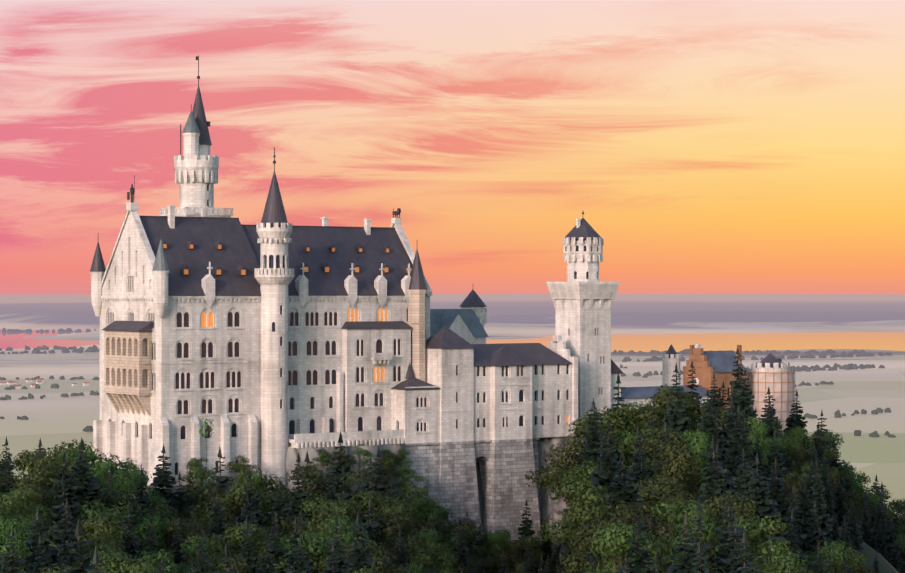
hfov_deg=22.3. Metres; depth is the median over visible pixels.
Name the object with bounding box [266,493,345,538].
beech
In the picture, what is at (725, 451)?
spruce
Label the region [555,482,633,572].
beech
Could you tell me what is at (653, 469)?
spruce
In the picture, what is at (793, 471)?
spruce
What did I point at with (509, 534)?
beech
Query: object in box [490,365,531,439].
wall
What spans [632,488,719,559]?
beech
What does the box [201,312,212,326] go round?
palas west litwin
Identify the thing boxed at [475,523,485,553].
spruce
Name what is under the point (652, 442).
beech
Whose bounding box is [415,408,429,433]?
annex wall sills
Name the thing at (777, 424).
beech
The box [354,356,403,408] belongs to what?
palas bay sills
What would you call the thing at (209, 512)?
beech
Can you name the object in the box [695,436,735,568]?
spruce
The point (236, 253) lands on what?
castle roofs
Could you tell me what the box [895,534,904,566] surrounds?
beech
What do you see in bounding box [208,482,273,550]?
beech
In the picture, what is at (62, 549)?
spruce
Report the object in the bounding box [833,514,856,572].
spruce
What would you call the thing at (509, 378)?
bay wall sills
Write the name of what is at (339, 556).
spruce
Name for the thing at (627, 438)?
beech
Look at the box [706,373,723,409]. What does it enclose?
spruce
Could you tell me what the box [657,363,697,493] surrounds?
spruce
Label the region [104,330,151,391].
loggia
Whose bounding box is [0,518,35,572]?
beech
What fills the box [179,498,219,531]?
beech
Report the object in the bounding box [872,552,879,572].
spruce
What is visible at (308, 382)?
palas glass
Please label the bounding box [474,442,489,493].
kem base wall
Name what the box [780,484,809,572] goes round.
spruce
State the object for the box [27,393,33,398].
tree
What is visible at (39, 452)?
spruce
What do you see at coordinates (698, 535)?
spruce
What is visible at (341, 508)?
beech
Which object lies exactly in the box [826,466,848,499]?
beech
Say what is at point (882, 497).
spruce
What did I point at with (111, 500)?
beech
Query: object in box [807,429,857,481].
beech
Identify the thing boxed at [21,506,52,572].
spruce
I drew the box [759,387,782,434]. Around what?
spruce
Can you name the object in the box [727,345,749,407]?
spruce
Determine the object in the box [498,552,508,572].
spruce
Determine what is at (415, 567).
beech
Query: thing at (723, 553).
spruce
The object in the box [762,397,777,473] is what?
spruce
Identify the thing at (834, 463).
spruce
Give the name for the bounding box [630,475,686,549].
beech
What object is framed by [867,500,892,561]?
spruce
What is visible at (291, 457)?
wall
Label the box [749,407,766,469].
spruce
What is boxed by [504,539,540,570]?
beech
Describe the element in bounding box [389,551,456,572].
beech
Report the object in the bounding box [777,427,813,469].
beech
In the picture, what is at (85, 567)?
spruce
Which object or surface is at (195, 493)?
beech
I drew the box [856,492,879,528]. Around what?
beech
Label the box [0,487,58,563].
beech
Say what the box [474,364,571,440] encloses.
wall
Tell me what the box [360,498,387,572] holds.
spruce
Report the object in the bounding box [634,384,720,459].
beech
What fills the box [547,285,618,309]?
square tower flare
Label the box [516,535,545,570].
beech
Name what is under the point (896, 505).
spruce
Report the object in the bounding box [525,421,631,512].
beech
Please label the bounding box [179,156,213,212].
tower wall
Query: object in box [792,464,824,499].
beech
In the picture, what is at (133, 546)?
spruce
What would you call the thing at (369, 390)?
palas bay wall
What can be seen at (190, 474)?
spruce
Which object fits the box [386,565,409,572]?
beech
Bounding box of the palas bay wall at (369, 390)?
[342,328,410,431]
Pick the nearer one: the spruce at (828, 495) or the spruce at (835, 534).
the spruce at (835, 534)
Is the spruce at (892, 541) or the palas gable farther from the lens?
the spruce at (892, 541)
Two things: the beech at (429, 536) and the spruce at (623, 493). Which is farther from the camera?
the beech at (429, 536)
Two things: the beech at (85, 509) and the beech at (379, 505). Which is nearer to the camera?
the beech at (85, 509)
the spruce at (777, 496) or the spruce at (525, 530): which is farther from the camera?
the spruce at (525, 530)
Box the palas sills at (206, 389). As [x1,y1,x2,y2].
[151,327,244,416]
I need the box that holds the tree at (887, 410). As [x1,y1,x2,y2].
[884,408,890,412]
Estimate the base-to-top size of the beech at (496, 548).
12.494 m
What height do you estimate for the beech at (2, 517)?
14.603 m
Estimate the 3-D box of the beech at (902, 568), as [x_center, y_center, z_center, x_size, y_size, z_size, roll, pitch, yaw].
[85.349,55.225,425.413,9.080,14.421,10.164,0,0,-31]
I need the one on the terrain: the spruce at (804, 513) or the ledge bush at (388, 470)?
the spruce at (804, 513)
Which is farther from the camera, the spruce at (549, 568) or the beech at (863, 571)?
the spruce at (549, 568)
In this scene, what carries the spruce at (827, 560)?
on the terrain
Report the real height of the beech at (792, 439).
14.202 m
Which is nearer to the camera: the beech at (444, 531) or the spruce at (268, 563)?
the spruce at (268, 563)
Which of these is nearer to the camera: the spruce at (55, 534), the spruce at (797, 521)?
the spruce at (55, 534)
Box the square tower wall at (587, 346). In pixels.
[555,310,610,436]
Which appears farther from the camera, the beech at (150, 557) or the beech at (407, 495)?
the beech at (407, 495)
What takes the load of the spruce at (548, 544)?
on the terrain
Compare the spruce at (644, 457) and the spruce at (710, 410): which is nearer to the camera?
the spruce at (644, 457)
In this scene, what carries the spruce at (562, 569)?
on the terrain
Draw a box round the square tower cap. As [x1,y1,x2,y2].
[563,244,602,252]
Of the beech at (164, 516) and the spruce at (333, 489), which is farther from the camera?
the spruce at (333, 489)
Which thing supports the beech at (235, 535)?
on the terrain
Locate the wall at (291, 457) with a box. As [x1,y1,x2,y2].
[286,443,405,505]
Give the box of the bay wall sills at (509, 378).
[500,377,526,404]
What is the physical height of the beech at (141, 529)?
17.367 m
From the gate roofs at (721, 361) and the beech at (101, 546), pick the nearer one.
the beech at (101, 546)
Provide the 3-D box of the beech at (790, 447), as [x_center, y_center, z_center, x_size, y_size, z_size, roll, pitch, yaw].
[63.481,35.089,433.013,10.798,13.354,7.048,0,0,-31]
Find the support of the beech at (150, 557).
on the terrain
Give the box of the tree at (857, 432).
[854,430,861,435]
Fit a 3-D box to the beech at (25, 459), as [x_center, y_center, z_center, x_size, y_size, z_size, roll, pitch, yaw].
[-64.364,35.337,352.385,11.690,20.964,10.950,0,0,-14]
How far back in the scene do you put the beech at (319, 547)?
319.50 m
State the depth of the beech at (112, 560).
259.66 m
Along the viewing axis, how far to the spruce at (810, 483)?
393.44 m
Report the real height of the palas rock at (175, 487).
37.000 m
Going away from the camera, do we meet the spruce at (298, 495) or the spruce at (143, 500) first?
the spruce at (143, 500)
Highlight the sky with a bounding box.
[0,0,904,294]
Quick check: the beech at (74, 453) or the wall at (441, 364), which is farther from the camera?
the wall at (441, 364)
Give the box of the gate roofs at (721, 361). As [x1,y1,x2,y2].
[621,350,747,397]
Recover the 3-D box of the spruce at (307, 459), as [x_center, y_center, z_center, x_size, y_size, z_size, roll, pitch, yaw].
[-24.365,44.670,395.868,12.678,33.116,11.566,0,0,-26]
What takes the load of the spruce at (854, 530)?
on the terrain
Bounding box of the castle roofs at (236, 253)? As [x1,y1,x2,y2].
[90,85,781,389]
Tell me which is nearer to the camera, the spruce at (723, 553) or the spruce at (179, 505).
the spruce at (723, 553)
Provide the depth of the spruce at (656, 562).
221.34 m
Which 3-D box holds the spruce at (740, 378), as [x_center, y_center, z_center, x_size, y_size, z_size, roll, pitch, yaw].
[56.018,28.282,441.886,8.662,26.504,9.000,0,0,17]
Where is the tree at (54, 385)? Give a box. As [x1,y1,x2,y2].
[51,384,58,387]
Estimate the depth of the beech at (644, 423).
425.79 m
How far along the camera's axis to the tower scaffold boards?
476.78 m
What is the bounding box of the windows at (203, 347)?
[111,312,240,474]
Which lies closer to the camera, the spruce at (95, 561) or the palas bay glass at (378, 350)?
the spruce at (95, 561)
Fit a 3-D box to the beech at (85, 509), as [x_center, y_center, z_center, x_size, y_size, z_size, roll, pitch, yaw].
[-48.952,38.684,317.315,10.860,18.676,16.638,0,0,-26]
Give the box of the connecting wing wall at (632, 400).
[621,396,709,419]
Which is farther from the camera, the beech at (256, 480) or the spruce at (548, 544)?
the spruce at (548, 544)
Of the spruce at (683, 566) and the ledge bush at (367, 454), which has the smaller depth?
the spruce at (683, 566)
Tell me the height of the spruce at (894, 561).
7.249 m
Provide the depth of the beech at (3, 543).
267.76 m
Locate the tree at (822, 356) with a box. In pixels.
[818,354,826,357]
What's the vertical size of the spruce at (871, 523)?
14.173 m
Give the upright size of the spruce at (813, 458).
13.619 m
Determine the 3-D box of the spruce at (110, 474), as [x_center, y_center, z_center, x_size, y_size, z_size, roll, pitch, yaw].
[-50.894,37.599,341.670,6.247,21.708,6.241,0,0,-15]
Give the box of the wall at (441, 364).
[426,348,473,441]
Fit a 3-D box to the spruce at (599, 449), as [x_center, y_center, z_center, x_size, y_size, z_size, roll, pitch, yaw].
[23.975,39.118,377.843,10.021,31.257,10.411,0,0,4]
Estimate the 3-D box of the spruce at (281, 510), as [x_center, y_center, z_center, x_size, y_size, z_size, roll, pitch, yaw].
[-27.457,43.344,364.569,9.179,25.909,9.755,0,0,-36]
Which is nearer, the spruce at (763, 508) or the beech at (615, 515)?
the beech at (615, 515)
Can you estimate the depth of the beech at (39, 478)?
332.90 m
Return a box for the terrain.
[0,294,904,572]
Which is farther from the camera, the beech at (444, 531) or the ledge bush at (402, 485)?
the ledge bush at (402, 485)
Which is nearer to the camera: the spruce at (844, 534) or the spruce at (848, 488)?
the spruce at (844, 534)
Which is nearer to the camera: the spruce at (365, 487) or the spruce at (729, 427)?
the spruce at (365, 487)
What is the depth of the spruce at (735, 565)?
259.73 m
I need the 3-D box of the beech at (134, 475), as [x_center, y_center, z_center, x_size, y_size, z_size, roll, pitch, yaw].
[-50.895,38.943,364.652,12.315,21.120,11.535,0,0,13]
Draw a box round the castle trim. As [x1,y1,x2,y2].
[90,133,789,485]
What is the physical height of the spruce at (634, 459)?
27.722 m
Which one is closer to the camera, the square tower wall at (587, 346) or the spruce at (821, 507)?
the spruce at (821, 507)
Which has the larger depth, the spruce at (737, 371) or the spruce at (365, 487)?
the spruce at (737, 371)
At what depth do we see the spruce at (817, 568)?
296.49 m
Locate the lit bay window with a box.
[373,367,383,381]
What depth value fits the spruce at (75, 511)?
313.37 m
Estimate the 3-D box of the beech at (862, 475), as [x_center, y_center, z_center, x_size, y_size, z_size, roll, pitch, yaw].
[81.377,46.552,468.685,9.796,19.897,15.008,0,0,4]
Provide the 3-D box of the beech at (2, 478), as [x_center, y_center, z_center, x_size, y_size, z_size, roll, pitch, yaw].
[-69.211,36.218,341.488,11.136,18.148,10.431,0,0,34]
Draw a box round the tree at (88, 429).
[82,426,92,431]
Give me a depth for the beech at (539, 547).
424.64 m
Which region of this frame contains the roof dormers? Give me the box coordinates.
[163,244,410,274]
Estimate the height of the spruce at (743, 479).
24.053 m
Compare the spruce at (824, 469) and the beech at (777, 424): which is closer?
the spruce at (824, 469)
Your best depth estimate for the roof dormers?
413.81 m
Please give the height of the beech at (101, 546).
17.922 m
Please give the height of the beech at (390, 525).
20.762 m
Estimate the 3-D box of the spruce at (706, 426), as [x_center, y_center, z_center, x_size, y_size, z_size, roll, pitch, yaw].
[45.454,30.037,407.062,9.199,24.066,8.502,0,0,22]
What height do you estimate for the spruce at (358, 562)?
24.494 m
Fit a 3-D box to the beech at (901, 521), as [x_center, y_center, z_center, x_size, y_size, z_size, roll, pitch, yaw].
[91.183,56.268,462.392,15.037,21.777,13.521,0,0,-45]
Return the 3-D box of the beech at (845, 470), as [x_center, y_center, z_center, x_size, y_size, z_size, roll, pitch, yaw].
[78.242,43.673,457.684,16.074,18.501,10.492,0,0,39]
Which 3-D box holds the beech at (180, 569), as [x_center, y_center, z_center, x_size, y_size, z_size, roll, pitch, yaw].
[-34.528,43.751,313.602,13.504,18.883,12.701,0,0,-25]
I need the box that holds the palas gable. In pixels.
[102,213,153,295]
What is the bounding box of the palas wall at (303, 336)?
[288,297,429,437]
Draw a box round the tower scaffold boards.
[748,371,794,430]
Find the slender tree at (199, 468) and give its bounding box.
[187,418,214,503]
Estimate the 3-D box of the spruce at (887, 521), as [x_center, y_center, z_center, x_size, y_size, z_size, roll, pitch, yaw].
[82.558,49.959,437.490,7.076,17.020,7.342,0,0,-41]
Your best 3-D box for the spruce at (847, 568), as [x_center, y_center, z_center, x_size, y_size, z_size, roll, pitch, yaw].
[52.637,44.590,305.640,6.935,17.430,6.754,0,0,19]
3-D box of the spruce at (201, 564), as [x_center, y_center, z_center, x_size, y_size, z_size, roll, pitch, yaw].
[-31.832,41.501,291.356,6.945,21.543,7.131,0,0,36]
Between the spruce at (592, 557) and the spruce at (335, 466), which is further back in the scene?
the spruce at (335, 466)
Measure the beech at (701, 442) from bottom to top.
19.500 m
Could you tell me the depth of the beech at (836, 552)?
326.89 m
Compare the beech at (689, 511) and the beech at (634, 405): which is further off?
the beech at (634, 405)
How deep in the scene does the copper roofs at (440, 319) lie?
453.18 m
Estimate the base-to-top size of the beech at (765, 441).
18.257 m
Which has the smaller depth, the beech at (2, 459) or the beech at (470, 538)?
the beech at (2, 459)
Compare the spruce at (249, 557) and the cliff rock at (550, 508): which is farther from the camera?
the cliff rock at (550, 508)
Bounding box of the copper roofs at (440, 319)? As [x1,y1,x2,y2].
[152,111,488,336]
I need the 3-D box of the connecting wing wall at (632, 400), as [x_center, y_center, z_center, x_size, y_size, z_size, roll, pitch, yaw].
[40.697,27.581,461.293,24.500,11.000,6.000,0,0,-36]
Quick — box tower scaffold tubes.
[745,366,792,427]
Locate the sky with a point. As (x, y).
(711, 146)
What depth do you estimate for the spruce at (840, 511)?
414.98 m
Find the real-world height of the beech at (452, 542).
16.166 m
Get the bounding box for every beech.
[0,452,14,475]
[0,470,12,497]
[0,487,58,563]
[0,489,28,557]
[0,505,16,526]
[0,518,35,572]
[0,518,84,572]
[0,528,33,570]
[6,455,72,521]
[11,448,63,484]
[13,483,56,533]
[23,511,133,563]
[32,563,103,572]
[43,439,104,476]
[47,447,115,491]
[47,457,88,515]
[73,499,134,554]
[80,533,131,565]
[81,548,151,572]
[85,458,146,524]
[87,452,147,498]
[96,488,164,556]
[106,466,172,520]
[106,559,155,572]
[122,514,168,565]
[124,503,208,561]
[134,548,173,571]
[136,559,179,572]
[139,504,195,557]
[140,517,210,566]
[165,538,237,572]
[173,483,235,527]
[178,532,236,572]
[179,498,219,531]
[179,504,239,564]
[199,555,251,572]
[206,467,292,527]
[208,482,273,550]
[219,521,286,572]
[229,474,290,536]
[234,514,307,572]
[262,463,337,524]
[264,530,338,572]
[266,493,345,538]
[266,515,375,571]
[292,516,386,572]
[304,497,365,570]
[305,465,395,525]
[342,541,401,572]
[347,565,377,572]
[350,488,416,557]
[359,510,433,572]
[381,534,431,572]
[385,505,433,560]
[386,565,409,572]
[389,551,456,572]
[394,483,474,541]
[397,517,454,569]
[401,562,422,572]
[403,526,462,572]
[406,493,454,536]
[408,540,458,572]
[431,518,476,569]
[435,533,487,572]
[451,518,481,554]
[480,530,524,561]
[484,528,515,562]
[487,543,510,572]
[489,551,520,572]
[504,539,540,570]
[509,562,527,572]
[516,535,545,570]
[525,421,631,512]
[533,552,556,572]
[534,540,559,562]
[536,460,599,542]
[541,425,635,504]
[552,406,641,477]
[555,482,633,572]
[570,499,689,572]
[579,520,670,572]
[610,404,669,459]
[610,428,658,478]
[622,400,667,432]
[623,424,702,487]
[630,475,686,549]
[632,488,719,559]
[633,442,707,531]
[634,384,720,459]
[650,499,722,572]
[656,386,714,428]
[671,491,762,572]
[680,430,710,497]
[692,406,755,455]
[720,513,812,572]
[726,415,786,474]
[741,537,806,572]
[759,417,788,455]
[766,437,806,476]
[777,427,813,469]
[777,431,808,476]
[777,539,869,572]
[778,471,809,510]
[786,447,815,485]
[788,434,840,463]
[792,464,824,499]
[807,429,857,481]
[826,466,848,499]
[838,460,882,504]
[839,561,864,572]
[844,471,870,500]
[846,477,884,508]
[855,553,876,572]
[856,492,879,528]
[869,484,904,519]
[870,506,900,549]
[887,499,904,527]
[894,513,904,563]
[894,524,904,564]
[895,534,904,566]
[899,546,904,572]
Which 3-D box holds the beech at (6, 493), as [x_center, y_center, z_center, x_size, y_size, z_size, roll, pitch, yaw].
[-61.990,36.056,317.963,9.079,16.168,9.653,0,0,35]
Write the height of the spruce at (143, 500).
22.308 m
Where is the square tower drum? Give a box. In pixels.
[567,259,598,281]
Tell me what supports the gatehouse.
on the terrain
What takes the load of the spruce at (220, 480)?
on the terrain
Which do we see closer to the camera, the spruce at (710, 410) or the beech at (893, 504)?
the spruce at (710, 410)
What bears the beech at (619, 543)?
on the terrain
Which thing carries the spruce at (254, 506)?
on the terrain
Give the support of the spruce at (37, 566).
on the terrain
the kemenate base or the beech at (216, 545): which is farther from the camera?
the kemenate base
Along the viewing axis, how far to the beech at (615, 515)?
294.13 m
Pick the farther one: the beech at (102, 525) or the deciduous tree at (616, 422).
the deciduous tree at (616, 422)
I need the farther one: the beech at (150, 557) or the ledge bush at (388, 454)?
the ledge bush at (388, 454)
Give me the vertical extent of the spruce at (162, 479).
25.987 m
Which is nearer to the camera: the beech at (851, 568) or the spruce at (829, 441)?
the beech at (851, 568)
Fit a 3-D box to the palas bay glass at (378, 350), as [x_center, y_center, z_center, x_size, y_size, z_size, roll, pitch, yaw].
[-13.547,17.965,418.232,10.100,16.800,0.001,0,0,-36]
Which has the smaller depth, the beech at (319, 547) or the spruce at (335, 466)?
the beech at (319, 547)
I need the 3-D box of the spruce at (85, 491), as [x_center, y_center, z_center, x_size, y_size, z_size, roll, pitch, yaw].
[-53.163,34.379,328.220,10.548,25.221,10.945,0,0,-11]
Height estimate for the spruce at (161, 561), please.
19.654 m
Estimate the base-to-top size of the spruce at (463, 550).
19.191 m
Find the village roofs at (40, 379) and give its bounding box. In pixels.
[0,378,89,385]
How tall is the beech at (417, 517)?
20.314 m
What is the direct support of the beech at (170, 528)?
on the terrain
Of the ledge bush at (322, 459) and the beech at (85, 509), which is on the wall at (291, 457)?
the ledge bush at (322, 459)
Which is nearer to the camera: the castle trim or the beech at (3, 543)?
the beech at (3, 543)
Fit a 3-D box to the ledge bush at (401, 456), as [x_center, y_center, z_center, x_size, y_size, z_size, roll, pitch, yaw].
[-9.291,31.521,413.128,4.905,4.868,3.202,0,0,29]
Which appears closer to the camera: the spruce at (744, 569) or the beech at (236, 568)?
the spruce at (744, 569)
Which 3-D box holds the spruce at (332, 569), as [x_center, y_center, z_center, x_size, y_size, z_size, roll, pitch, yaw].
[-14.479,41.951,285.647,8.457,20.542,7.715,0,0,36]
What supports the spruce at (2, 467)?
on the terrain
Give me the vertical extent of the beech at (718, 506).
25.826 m
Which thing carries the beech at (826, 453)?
on the terrain
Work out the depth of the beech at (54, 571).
227.61 m
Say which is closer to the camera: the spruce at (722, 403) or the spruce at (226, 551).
the spruce at (226, 551)
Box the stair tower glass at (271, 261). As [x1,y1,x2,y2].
[265,255,283,407]
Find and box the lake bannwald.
[0,329,99,348]
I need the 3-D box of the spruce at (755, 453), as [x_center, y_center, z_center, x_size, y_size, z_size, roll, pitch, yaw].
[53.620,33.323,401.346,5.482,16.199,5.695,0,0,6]
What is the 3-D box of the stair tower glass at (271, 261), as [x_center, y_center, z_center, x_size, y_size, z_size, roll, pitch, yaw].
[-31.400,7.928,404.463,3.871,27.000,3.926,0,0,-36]
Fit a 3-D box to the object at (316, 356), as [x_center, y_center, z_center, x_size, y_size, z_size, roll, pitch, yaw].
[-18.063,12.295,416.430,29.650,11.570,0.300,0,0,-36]
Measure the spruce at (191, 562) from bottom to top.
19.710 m
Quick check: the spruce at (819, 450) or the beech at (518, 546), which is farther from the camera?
the spruce at (819, 450)
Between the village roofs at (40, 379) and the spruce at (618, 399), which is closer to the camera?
the spruce at (618, 399)
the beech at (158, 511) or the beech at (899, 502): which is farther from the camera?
the beech at (899, 502)
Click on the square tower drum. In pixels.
(582, 268)
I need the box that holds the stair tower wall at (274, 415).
[260,227,287,491]
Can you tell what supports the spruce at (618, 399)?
on the terrain
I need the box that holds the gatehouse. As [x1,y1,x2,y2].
[683,345,746,408]
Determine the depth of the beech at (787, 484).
390.87 m
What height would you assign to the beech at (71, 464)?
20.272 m
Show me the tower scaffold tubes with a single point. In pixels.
(773, 386)
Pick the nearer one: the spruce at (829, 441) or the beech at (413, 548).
the beech at (413, 548)
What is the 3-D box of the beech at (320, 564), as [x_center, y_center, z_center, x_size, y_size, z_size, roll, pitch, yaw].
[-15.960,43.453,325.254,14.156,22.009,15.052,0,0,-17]
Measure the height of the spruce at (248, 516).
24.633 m
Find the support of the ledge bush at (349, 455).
on the wall at (291, 457)
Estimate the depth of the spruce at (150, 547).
319.54 m
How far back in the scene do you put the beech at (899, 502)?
478.39 m
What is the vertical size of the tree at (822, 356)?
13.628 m
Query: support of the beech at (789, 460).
on the terrain
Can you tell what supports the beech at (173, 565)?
on the terrain
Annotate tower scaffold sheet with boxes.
[748,373,793,432]
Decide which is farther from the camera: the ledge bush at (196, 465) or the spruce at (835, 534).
the ledge bush at (196, 465)
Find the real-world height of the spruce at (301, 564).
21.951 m
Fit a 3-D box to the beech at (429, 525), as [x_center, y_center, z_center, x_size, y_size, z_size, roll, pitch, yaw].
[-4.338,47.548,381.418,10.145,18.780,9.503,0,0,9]
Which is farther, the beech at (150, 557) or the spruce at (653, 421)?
the spruce at (653, 421)
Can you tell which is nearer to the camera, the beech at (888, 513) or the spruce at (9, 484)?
the spruce at (9, 484)
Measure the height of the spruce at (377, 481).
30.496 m
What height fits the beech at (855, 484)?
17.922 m
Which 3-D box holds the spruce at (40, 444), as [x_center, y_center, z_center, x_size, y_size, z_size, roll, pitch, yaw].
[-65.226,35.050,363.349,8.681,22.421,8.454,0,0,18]
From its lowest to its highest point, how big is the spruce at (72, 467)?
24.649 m
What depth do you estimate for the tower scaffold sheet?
476.83 m
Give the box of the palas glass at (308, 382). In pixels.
[288,308,407,433]
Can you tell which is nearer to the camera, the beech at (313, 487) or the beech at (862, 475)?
the beech at (313, 487)
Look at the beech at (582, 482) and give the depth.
391.13 m
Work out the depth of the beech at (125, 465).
369.81 m
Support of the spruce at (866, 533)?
on the terrain
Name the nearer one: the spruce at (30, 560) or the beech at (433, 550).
the spruce at (30, 560)
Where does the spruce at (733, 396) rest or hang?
on the terrain
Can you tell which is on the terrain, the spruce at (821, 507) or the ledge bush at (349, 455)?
the spruce at (821, 507)
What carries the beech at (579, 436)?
on the terrain
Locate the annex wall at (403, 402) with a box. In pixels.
[391,389,439,443]
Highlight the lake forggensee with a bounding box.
[486,332,904,351]
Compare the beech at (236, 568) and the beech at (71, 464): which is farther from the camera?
the beech at (71, 464)
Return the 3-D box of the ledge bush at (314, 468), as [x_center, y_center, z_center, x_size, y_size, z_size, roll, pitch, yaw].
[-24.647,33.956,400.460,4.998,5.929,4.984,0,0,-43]
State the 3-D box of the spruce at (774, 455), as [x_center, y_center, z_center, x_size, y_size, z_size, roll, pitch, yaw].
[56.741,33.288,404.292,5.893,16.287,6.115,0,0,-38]
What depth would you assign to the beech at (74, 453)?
360.32 m
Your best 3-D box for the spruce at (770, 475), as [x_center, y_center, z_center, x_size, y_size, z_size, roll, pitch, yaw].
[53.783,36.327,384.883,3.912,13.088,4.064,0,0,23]
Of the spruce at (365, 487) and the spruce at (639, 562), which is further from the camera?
the spruce at (365, 487)
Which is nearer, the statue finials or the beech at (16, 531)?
the beech at (16, 531)
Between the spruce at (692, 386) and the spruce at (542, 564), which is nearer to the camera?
the spruce at (542, 564)
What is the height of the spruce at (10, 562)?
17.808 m
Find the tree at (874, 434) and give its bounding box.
[869,431,879,436]
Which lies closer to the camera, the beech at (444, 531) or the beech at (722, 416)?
the beech at (444, 531)
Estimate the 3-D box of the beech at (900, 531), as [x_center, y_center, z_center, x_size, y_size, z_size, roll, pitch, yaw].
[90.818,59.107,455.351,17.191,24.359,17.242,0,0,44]
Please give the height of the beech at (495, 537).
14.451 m
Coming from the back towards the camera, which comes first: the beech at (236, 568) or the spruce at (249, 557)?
the spruce at (249, 557)
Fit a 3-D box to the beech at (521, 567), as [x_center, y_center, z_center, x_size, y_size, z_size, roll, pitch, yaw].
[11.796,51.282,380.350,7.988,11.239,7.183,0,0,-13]
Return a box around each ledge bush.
[180,457,216,490]
[225,455,258,482]
[295,465,324,484]
[312,449,330,467]
[330,449,356,470]
[351,444,373,466]
[363,459,399,492]
[379,449,397,472]
[390,464,424,499]
[394,448,412,466]
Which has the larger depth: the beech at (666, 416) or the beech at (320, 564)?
the beech at (666, 416)
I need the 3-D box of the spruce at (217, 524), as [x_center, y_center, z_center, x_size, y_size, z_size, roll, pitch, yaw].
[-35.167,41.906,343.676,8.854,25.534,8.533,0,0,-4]
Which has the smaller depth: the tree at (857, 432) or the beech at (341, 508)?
the beech at (341, 508)
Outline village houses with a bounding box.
[0,380,89,388]
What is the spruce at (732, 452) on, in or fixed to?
on the terrain
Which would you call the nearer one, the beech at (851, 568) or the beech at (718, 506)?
the beech at (718, 506)
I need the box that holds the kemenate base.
[402,438,542,548]
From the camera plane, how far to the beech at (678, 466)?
368.39 m
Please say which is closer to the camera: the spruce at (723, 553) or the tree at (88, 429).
the spruce at (723, 553)
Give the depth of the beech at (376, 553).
311.57 m
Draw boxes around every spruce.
[0,436,22,503]
[0,452,23,558]
[0,527,23,572]
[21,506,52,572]
[26,445,50,514]
[32,535,48,572]
[36,438,52,485]
[44,452,85,558]
[46,475,81,568]
[51,497,77,571]
[60,517,94,572]
[70,441,106,532]
[71,437,91,485]
[87,545,106,572]
[103,466,120,524]
[117,503,140,563]
[120,480,143,548]
[133,468,151,513]
[143,515,157,562]
[150,443,176,515]
[157,554,168,572]
[167,471,192,522]
[167,518,186,572]
[185,467,194,498]
[188,555,195,572]
[190,529,213,572]
[204,481,235,561]
[205,447,234,521]
[214,542,235,572]
[230,468,266,552]
[236,491,263,572]
[236,517,260,572]
[258,529,277,572]
[266,513,285,572]
[267,479,292,529]
[283,516,305,569]
[286,534,312,572]
[287,452,312,519]
[287,508,317,570]
[299,451,318,497]
[321,515,347,572]
[322,464,338,518]
[322,543,343,572]
[324,430,355,495]
[334,466,355,524]
[339,511,377,572]
[358,454,392,558]
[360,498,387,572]
[368,447,389,497]
[389,528,408,572]
[451,520,474,572]
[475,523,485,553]
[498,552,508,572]
[517,499,536,572]
[537,528,555,571]
[538,554,544,572]
[544,555,551,572]
[550,534,563,572]
[555,398,612,565]
[560,544,571,572]
[563,427,584,523]
[575,420,626,570]
[578,430,607,551]
[586,527,610,570]
[589,447,654,569]
[607,371,628,438]
[617,520,654,572]
[626,424,656,517]
[628,430,653,479]
[633,444,657,538]
[642,401,660,465]
[650,422,675,481]
[651,551,659,572]
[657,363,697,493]
[668,513,708,572]
[684,361,701,427]
[688,497,710,566]
[690,388,728,491]
[692,540,707,572]
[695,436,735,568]
[697,402,718,447]
[699,408,735,521]
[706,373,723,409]
[708,441,727,493]
[711,493,743,572]
[717,381,729,447]
[719,511,753,572]
[721,383,741,440]
[721,393,739,463]
[723,406,754,493]
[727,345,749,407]
[729,409,758,496]
[729,528,760,572]
[732,447,753,503]
[733,365,749,420]
[735,369,760,436]
[740,454,785,564]
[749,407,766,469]
[750,432,768,498]
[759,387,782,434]
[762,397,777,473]
[764,429,789,506]
[765,465,779,505]
[766,458,800,553]
[776,429,789,477]
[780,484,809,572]
[781,510,804,572]
[783,390,810,460]
[788,460,798,516]
[796,467,814,552]
[801,461,824,512]
[801,501,828,566]
[806,457,833,550]
[808,423,832,494]
[808,445,820,474]
[810,539,826,572]
[811,411,836,462]
[818,454,837,517]
[822,553,833,572]
[823,473,834,523]
[828,437,844,486]
[830,514,839,541]
[833,478,847,526]
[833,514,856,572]
[840,470,860,528]
[841,556,852,572]
[845,500,863,549]
[859,491,873,546]
[859,499,873,541]
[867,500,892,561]
[871,474,881,533]
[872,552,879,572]
[874,520,888,557]
[875,505,894,539]
[877,484,890,528]
[888,517,900,570]
[889,542,899,572]
[891,501,903,555]
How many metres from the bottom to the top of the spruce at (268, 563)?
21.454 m
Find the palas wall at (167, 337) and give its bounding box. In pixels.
[100,299,260,485]
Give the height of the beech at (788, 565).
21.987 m
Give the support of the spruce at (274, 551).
on the terrain
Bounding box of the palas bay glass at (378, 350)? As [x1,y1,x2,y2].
[356,339,400,430]
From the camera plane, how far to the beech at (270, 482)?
389.89 m
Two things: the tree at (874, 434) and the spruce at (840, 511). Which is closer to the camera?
the spruce at (840, 511)
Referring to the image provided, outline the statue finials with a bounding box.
[127,55,583,217]
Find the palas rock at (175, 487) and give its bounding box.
[134,482,269,523]
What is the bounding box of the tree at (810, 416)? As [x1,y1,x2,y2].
[808,414,814,418]
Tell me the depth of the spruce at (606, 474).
363.29 m
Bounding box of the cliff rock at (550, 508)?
[537,437,582,541]
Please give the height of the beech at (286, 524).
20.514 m

